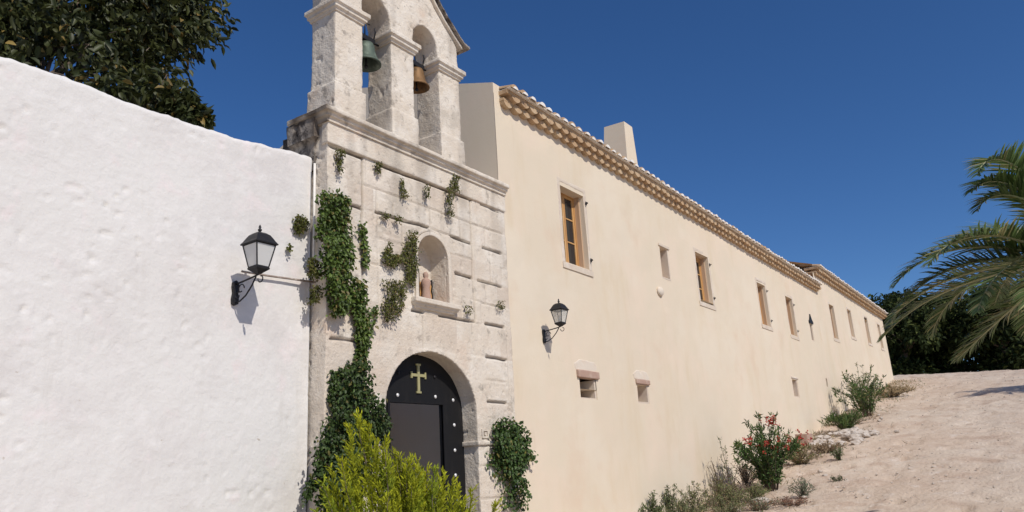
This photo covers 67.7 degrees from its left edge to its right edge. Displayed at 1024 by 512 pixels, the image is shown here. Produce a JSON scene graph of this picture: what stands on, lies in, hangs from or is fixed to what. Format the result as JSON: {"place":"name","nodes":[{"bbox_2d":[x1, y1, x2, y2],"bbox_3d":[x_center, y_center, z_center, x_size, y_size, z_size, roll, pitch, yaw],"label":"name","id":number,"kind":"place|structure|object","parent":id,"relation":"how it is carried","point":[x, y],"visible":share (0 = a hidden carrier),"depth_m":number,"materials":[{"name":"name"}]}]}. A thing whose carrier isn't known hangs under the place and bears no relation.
{"place":"outdoors","nodes":[
{"label":"outdoors","id":0,"kind":"place"},
{"bbox_2d":[36,0,1023,359],"label":"sky","id":1,"kind":"structure","parent":0,"point":[837,135],"materials":[{"name":"blue"}]},
{"bbox_2d":[698,369,1023,511],"bbox_3d":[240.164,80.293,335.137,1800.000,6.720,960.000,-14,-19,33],"label":"ground","id":2,"kind":"structure","parent":0,"point":[943,443],"depth_m":17.60,"materials":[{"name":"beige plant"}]},
{"bbox_2d":[0,0,240,129],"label":"tree","id":3,"kind":"object","parent":2,"relation":"on","point":[33,33],"visible":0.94,"depth_m":8.66,"materials":[{"name":"green plant"}]},
{"bbox_2d":[0,57,311,511],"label":"whitewashed wall","id":4,"kind":"structure","parent":2,"relation":"on","point":[146,365],"depth_m":7.06,"materials":[{"name":"white paint"}]},
{"bbox_2d":[231,225,278,305],"bbox_3d":[-2.682,0.084,7.823,0.546,0.786,0.270,-14,-19,33],"label":"wall lantern","id":5,"kind":"object","parent":4,"relation":"attached to","point":[259,246],"depth_m":7.72,"materials":[{"name":"black metal"}]},
{"bbox_2d":[241,270,315,282],"bbox_3d":[-2.538,0.233,8.352,0.039,0.069,0.981,-14,-19,33],"label":"wall conduit","id":6,"kind":"object","parent":4,"relation":"attached to","point":[280,277],"depth_m":8.36,"materials":[{"name":"grey metal"}]},
{"bbox_2d":[286,243,293,252],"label":"wall weed","id":7,"kind":"object","parent":4,"relation":"attached to","point":[289,247],"depth_m":8.53,"materials":[{"name":"green plant"}]},
{"bbox_2d":[292,214,309,236],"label":"wall weed","id":8,"kind":"object","parent":4,"relation":"attached to","point":[301,221],"depth_m":8.72,"materials":[{"name":"green plant"}]},
{"bbox_2d":[283,0,520,511],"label":"bell gateway","id":9,"kind":"object","parent":2,"relation":"on","point":[447,355],"visible":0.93,"depth_m":10.19,"materials":[{"name":"stone"}]},
{"bbox_2d":[304,257,323,281],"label":"wall weed","id":10,"kind":"object","parent":9,"relation":"attached to","point":[311,268],"depth_m":8.52,"materials":[{"name":"green plant"}]},
{"bbox_2d":[312,163,315,278],"bbox_3d":[-2.301,-0.420,8.879,0.028,1.410,0.037,-7,-16,12],"label":"drain pipe","id":11,"kind":"object","parent":9,"relation":"attached to","point":[314,184],"visible":0.83,"depth_m":8.93,"materials":[{"name":"white metal"}]},
{"bbox_2d":[306,283,323,305],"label":"wall weed","id":12,"kind":"object","parent":9,"relation":"attached to","point":[313,298],"depth_m":8.48,"materials":[{"name":"green plant"}]},
{"bbox_2d":[334,148,345,174],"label":"wall weed","id":13,"kind":"object","parent":9,"relation":"attached to","point":[342,155],"depth_m":9.11,"materials":[{"name":"green plant"}]},
{"bbox_2d":[313,187,379,367],"bbox_3d":[-1.849,0.275,8.787,0.286,2.112,1.040,-14,-19,33],"label":"climbing plant","id":14,"kind":"object","parent":9,"relation":"attached to","point":[337,270],"visible":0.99,"depth_m":8.75,"materials":[{"name":"green plant"}]},
{"bbox_2d":[301,357,393,511],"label":"climbing plant","id":15,"kind":"object","parent":9,"relation":"attached to","point":[341,404],"visible":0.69,"depth_m":8.27,"materials":[{"name":"green plant"}]},
{"bbox_2d":[362,23,380,71],"bbox_3d":[-1.982,-2.856,10.363,0.474,0.697,0.409,1,-16,-14],"label":"bell","id":16,"kind":"object","parent":9,"relation":"hanging from","point":[371,62],"visible":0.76,"depth_m":10.33,"materials":[{"name":"green metal"}]},
{"bbox_2d":[373,161,383,173],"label":"wall weed","id":17,"kind":"object","parent":9,"relation":"attached to","point":[379,167],"depth_m":9.65,"materials":[{"name":"green plant"}]},
{"bbox_2d":[380,211,391,219],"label":"wall weed","id":18,"kind":"object","parent":9,"relation":"attached to","point":[385,216],"depth_m":9.57,"materials":[{"name":"green plant"}]},
{"bbox_2d":[380,241,406,269],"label":"wall weed","id":19,"kind":"object","parent":9,"relation":"attached to","point":[396,257],"depth_m":9.50,"materials":[{"name":"green plant"}]},
{"bbox_2d":[380,279,408,322],"bbox_3d":[-1.435,0.541,9.398,0.126,0.585,0.461,-14,-19,33],"label":"wall weed","id":20,"kind":"object","parent":9,"relation":"attached to","point":[394,296],"depth_m":9.36,"materials":[{"name":"green plant"}]},
{"bbox_2d":[393,214,403,224],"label":"wall weed","id":21,"kind":"object","parent":9,"relation":"attached to","point":[397,219],"depth_m":9.72,"materials":[{"name":"green plant"}]},
{"bbox_2d":[399,178,409,198],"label":"wall weed","id":22,"kind":"object","parent":9,"relation":"attached to","point":[402,183],"depth_m":9.96,"materials":[{"name":"green plant"}]},
{"bbox_2d":[402,229,421,287],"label":"wall weed","id":23,"kind":"object","parent":9,"relation":"attached to","point":[410,264],"depth_m":9.78,"materials":[{"name":"green plant"}]},
{"bbox_2d":[413,51,429,93],"bbox_3d":[-1.401,-2.711,11.165,0.496,0.672,0.381,2,-17,-18],"label":"bell","id":24,"kind":"object","parent":9,"relation":"hanging from","point":[420,85],"visible":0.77,"depth_m":11.14,"materials":[{"name":"brown metal"}]},
{"bbox_2d":[421,272,430,298],"bbox_3d":[-1.157,0.429,10.264,0.148,0.445,0.148,-14,-19,33],"label":"stone figurine","id":25,"kind":"object","parent":9,"relation":"on","point":[425,283],"visible":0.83,"depth_m":10.22,"materials":[{"name":"beige stone"}]},
{"bbox_2d":[419,279,432,298],"bbox_3d":[-1.192,0.430,10.353,0.050,0.484,0.335,-14,-19,33],"label":"niche board","id":26,"kind":"object","parent":9,"relation":"on","point":[420,289],"visible":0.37,"depth_m":10.41,"materials":[{"name":"orange wood"}]},
{"bbox_2d":[386,354,465,511],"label":"door","id":27,"kind":"structure","parent":9,"relation":"in","point":[418,379],"depth_m":10.07,"materials":[{"name":"black paint"}]},
{"bbox_2d":[423,183,430,198],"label":"wall weed","id":28,"kind":"object","parent":9,"relation":"attached to","point":[428,189],"depth_m":10.32,"materials":[{"name":"green plant"}]},
{"bbox_2d":[444,173,461,215],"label":"wall weed","id":29,"kind":"object","parent":9,"relation":"attached to","point":[452,188],"depth_m":10.79,"materials":[{"name":"green plant"}]},
{"bbox_2d":[464,302,474,315],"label":"wall weed","id":30,"kind":"object","parent":9,"relation":"attached to","point":[468,306],"depth_m":10.54,"materials":[{"name":"green plant"}]},
{"bbox_2d":[496,300,505,309],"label":"wall weed","id":31,"kind":"object","parent":9,"relation":"attached to","point":[500,306],"depth_m":11.20,"materials":[{"name":"green plant"}]},
{"bbox_2d":[485,416,537,511],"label":"climbing plant","id":32,"kind":"object","parent":9,"relation":"attached to","point":[509,449],"visible":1,"depth_m":10.51,"materials":[{"name":"green plant"}]},
{"bbox_2d":[310,408,502,511],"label":"golden conifer","id":33,"kind":"object","parent":2,"relation":"on","point":[391,487],"visible":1,"depth_m":7.28,"materials":[{"name":"green plant"}]},
{"bbox_2d":[279,82,835,511],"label":"monastery building","id":34,"kind":"structure","parent":2,"relation":"on","point":[681,344],"depth_m":14.61,"materials":[{"name":"beige paint"}]},
{"bbox_2d":[542,299,568,342],"bbox_3d":[0.661,1.030,12.153,0.474,0.676,0.232,-14,-19,33],"label":"wall lantern","id":35,"kind":"object","parent":34,"relation":"attached to","point":[558,307],"depth_m":12.09,"materials":[{"name":"black metal"}]},
{"bbox_2d":[557,177,593,276],"bbox_3d":[1.063,-0.512,13.874,0.324,1.710,1.040,-14,-19,33],"label":"window","id":36,"kind":"structure","parent":34,"relation":"in","point":[570,227],"depth_m":14.07,"materials":[{"name":"beige wood"}]},
{"bbox_2d":[693,247,716,310],"bbox_3d":[4.630,0.575,18.715,0.324,1.462,1.020,-14,-19,33],"label":"window","id":37,"kind":"structure","parent":34,"relation":"in","point":[699,261],"depth_m":18.96,"materials":[{"name":"beige wood"}]},
{"bbox_2d":[754,277,772,330],"bbox_3d":[7.256,1.418,22.264,0.324,1.502,0.970,-14,-19,33],"label":"window","id":38,"kind":"structure","parent":34,"relation":"in","point":[759,289],"depth_m":22.49,"materials":[{"name":"beige wood"}]},
{"bbox_2d":[784,294,799,340],"bbox_3d":[8.848,1.950,24.395,0.268,1.464,0.958,-16,-20,37],"label":"window","id":39,"kind":"structure","parent":34,"relation":"in","point":[789,317],"depth_m":24.65,"materials":[{"name":"beige wood"}]},
{"bbox_2d":[638,490,681,511],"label":"leafy weed","id":40,"kind":"object","parent":2,"relation":"on","point":[657,508],"visible":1,"depth_m":13.84,"materials":[{"name":"green plant"}]},
{"bbox_2d":[663,483,677,510],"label":"leafy weed","id":41,"kind":"object","parent":2,"relation":"on","point":[670,500],"visible":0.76,"depth_m":14.47,"materials":[{"name":"green plant"}]},
{"bbox_2d":[666,495,708,511],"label":"leafy weed","id":42,"kind":"object","parent":2,"relation":"on","point":[684,506],"visible":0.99,"depth_m":13.89,"materials":[{"name":"green plant"}]},
{"bbox_2d":[671,481,720,511],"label":"leafy weed","id":43,"kind":"object","parent":2,"relation":"on","point":[700,499],"visible":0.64,"depth_m":14.68,"materials":[{"name":"green plant"}]},
{"bbox_2d":[707,457,728,494],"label":"dead stems","id":44,"kind":"object","parent":2,"relation":"on","point":[716,475],"visible":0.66,"depth_m":16.32,"materials":[{"name":"brown plant"}]},
{"bbox_2d":[697,473,742,508],"bbox_3d":[4.173,4.685,15.341,0.812,0.769,0.952,5,-18,-27],"label":"leafy weed","id":45,"kind":"object","parent":2,"relation":"on","point":[721,483],"visible":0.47,"depth_m":15.27,"materials":[{"name":"green plant"}]},
{"bbox_2d":[706,497,747,511],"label":"leafy weed","id":46,"kind":"object","parent":2,"relation":"on","point":[729,508],"visible":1,"depth_m":14.22,"materials":[{"name":"green plant"}]},
{"bbox_2d":[718,438,739,499],"bbox_3d":[4.504,4.406,15.822,0.395,1.376,0.550,-14,-19,33],"label":"oleander sprig","id":47,"kind":"object","parent":2,"relation":"on","point":[724,467],"visible":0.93,"depth_m":15.78,"materials":[{"name":"green plant"}]},
{"bbox_2d":[706,481,754,507],"bbox_3d":[4.255,4.675,14.813,0.679,0.618,1.052,7,-19,-32],"label":"leafy weed","id":48,"kind":"object","parent":2,"relation":"on","point":[731,492],"visible":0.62,"depth_m":14.72,"materials":[{"name":"green plant"}]},
{"bbox_2d":[710,475,755,498],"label":"dry bush","id":49,"kind":"object","parent":2,"relation":"on","point":[740,488],"visible":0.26,"depth_m":15.88,"materials":[{"name":"brown plant"}]},
{"bbox_2d":[729,459,757,487],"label":"dry bush","id":50,"kind":"object","parent":2,"relation":"on","point":[745,476],"visible":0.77,"depth_m":16.90,"materials":[{"name":"brown plant"}]},
{"bbox_2d":[737,482,771,500],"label":"leafy weed","id":51,"kind":"object","parent":2,"relation":"on","point":[759,492],"visible":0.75,"depth_m":15.40,"materials":[{"name":"green plant"}]},
{"bbox_2d":[731,495,783,511],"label":"leafy weed","id":52,"kind":"object","parent":2,"relation":"on","point":[758,506],"visible":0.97,"depth_m":14.40,"materials":[{"name":"green plant"}]},
{"bbox_2d":[752,497,769,504],"bbox_3d":[4.862,4.837,14.992,0.378,0.186,0.276,-14,-19,33],"label":"stone","id":53,"kind":"object","parent":2,"relation":"on","point":[761,499],"visible":0.29,"depth_m":14.92,"materials":[{"name":"grey stone"}]},
{"bbox_2d":[730,412,812,491],"bbox_3d":[5.519,4.161,16.314,1.684,1.702,1.559,-14,-19,33],"label":"oleander","id":54,"kind":"object","parent":2,"relation":"on","point":[767,463],"visible":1,"depth_m":16.18,"materials":[{"name":"green plant"}]},
{"bbox_2d":[768,495,812,506],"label":"dry bush","id":55,"kind":"object","parent":2,"relation":"on","point":[789,502],"visible":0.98,"depth_m":14.38,"materials":[{"name":"brown plant"}]},
{"bbox_2d":[786,436,810,452],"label":"leafy weed","id":56,"kind":"object","parent":2,"relation":"on","point":[801,448],"visible":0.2,"depth_m":19.63,"materials":[{"name":"green plant"}]},
{"bbox_2d":[778,446,822,464],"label":"dry bush","id":57,"kind":"object","parent":2,"relation":"on","point":[797,459],"visible":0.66,"depth_m":18.68,"materials":[{"name":"brown plant"}]},
{"bbox_2d":[788,476,815,498],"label":"leafy weed","id":58,"kind":"object","parent":2,"relation":"on","point":[804,487],"visible":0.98,"depth_m":15.04,"materials":[{"name":"green plant"}]},
{"bbox_2d":[795,433,812,446],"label":"stone block","id":59,"kind":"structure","parent":2,"relation":"on","point":[806,436],"depth_m":21.25,"materials":[{"name":"beige stone"}]},
{"bbox_2d":[809,440,848,453],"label":"dry bush","id":60,"kind":"object","parent":2,"relation":"on","point":[823,448],"visible":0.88,"depth_m":19.74,"materials":[{"name":"brown plant"}]},
{"bbox_2d":[829,445,844,460],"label":"leafy weed","id":61,"kind":"object","parent":2,"relation":"on","point":[836,454],"visible":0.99,"depth_m":18.45,"materials":[{"name":"green plant"}]},
{"bbox_2d":[830,475,846,482],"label":"leafy weed","id":62,"kind":"object","parent":2,"relation":"on","point":[837,479],"visible":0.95,"depth_m":16.06,"materials":[{"name":"green plant"}]},
{"bbox_2d":[787,261,893,414],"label":"monastery wing","id":63,"kind":"structure","parent":2,"relation":"on","point":[851,318],"depth_m":30.58,"materials":[{"name":"beige paint"}]},
{"bbox_2d":[828,302,840,342],"bbox_3d":[12.128,2.531,29.066,0.268,1.526,0.920,-14,-19,33],"label":"window","id":64,"kind":"structure","parent":63,"relation":"in","point":[832,324],"depth_m":29.24,"materials":[{"name":"beige wood"}]},
{"bbox_2d":[846,307,856,340],"bbox_3d":[13.908,2.818,31.576,0.268,1.342,0.870,-14,-19,33],"label":"window","id":65,"kind":"structure","parent":63,"relation":"in","point":[847,308],"depth_m":31.67,"materials":[{"name":"beige wood"}]},
{"bbox_2d":[863,315,872,346],"bbox_3d":[15.802,3.353,34.164,0.268,1.373,0.870,-14,-19,33],"label":"window","id":66,"kind":"structure","parent":63,"relation":"in","point":[864,316],"depth_m":34.27,"materials":[{"name":"beige wood"}]},
{"bbox_2d":[876,322,884,350],"bbox_3d":[17.451,3.856,36.402,0.268,1.342,0.820,-14,-19,33],"label":"window","id":67,"kind":"structure","parent":63,"relation":"in","point":[876,322],"depth_m":36.27,"materials":[{"name":"beige wood"}]},
{"bbox_2d":[817,408,866,431],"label":"grass clump","id":68,"kind":"object","parent":2,"relation":"on","point":[846,422],"visible":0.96,"depth_m":22.86,"materials":[{"name":"green plant"}]},
{"bbox_2d":[826,412,878,424],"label":"dry bush","id":69,"kind":"object","parent":2,"relation":"on","point":[858,419],"visible":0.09,"depth_m":24.19,"materials":[{"name":"brown plant"}]},
{"bbox_2d":[850,440,860,444],"bbox_3d":[9.149,4.975,20.340,0.259,0.162,0.303,-14,-19,33],"label":"stone","id":70,"kind":"object","parent":2,"relation":"on","point":[855,442],"visible":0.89,"depth_m":20.25,"materials":[{"name":"beige stone"}]},
{"bbox_2d":[844,362,872,406],"bbox_3d":[12.469,4.691,27.436,0.996,1.762,1.182,-7,-16,12],"label":"green shrub","id":71,"kind":"object","parent":2,"relation":"on","point":[848,386],"visible":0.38,"depth_m":27.37,"materials":[{"name":"green plant"}]},
{"bbox_2d":[831,365,888,416],"bbox_3d":[11.746,4.556,25.753,1.885,1.778,1.834,-14,-19,33],"label":"green shrub","id":72,"kind":"object","parent":2,"relation":"on","point":[863,401],"visible":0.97,"depth_m":25.50,"materials":[{"name":"green plant"}]},
{"bbox_2d":[709,370,1022,511],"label":"pebbles","id":73,"kind":"object","parent":2,"relation":"on","point":[876,474],"visible":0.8,"depth_m":17.48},
{"bbox_2d":[873,383,916,397],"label":"dry bush","id":74,"kind":"object","parent":2,"relation":"on","point":[892,391],"visible":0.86,"depth_m":29.86,"materials":[{"name":"brown plant"}]},
{"bbox_2d":[876,300,931,363],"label":"evergreen tree","id":75,"kind":"object","parent":2,"relation":"on","point":[920,358],"depth_m":48.32,"materials":[{"name":"green plant"}]},
{"bbox_2d":[867,291,949,375],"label":"evergreen tree","id":76,"kind":"object","parent":2,"relation":"on","point":[906,337],"visible":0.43,"depth_m":45.19,"materials":[{"name":"green plant"}]},
{"bbox_2d":[876,287,968,371],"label":"evergreen tree","id":77,"kind":"object","parent":2,"relation":"on","point":[892,293],"visible":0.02,"depth_m":49.87,"materials":[{"name":"green plant"}]},
{"bbox_2d":[877,139,1023,363],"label":"date palm","id":78,"kind":"object","parent":2,"relation":"on","point":[1010,187],"visible":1,"depth_m":9.57,"materials":[{"name":"green plant"}]},
{"bbox_2d":[912,291,988,373],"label":"evergreen tree","id":79,"kind":"object","parent":2,"relation":"on","point":[944,354],"visible":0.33,"depth_m":45.78,"materials":[{"name":"green plant"}]},
{"bbox_2d":[944,288,1023,370],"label":"evergreen tree","id":80,"kind":"object","parent":2,"relation":"on","point":[1004,349],"visible":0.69,"depth_m":43.25,"materials":[{"name":"green plant"}]},
{"bbox_2d":[961,280,1011,361],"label":"evergreen tree","id":81,"kind":"object","parent":2,"relation":"on","point":[980,292],"depth_m":49.38,"materials":[{"name":"green plant"}]},
{"bbox_3d":[9.423,5.001,21.109,0.310,0.174,0.244,-14,-19,33],"label":"stone","id":82,"kind":"object","parent":2,"relation":"on","visible":0},
{"bbox_2d":[841,433,848,437],"bbox_3d":[9.243,4.980,21.181,0.223,0.132,0.217,1,-16,-16],"label":"stone","id":83,"kind":"object","parent":82,"relation":"on","point":[844,435],"visible":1,"depth_m":21.13,"materials":[{"name":"beige stone"}]}
]}

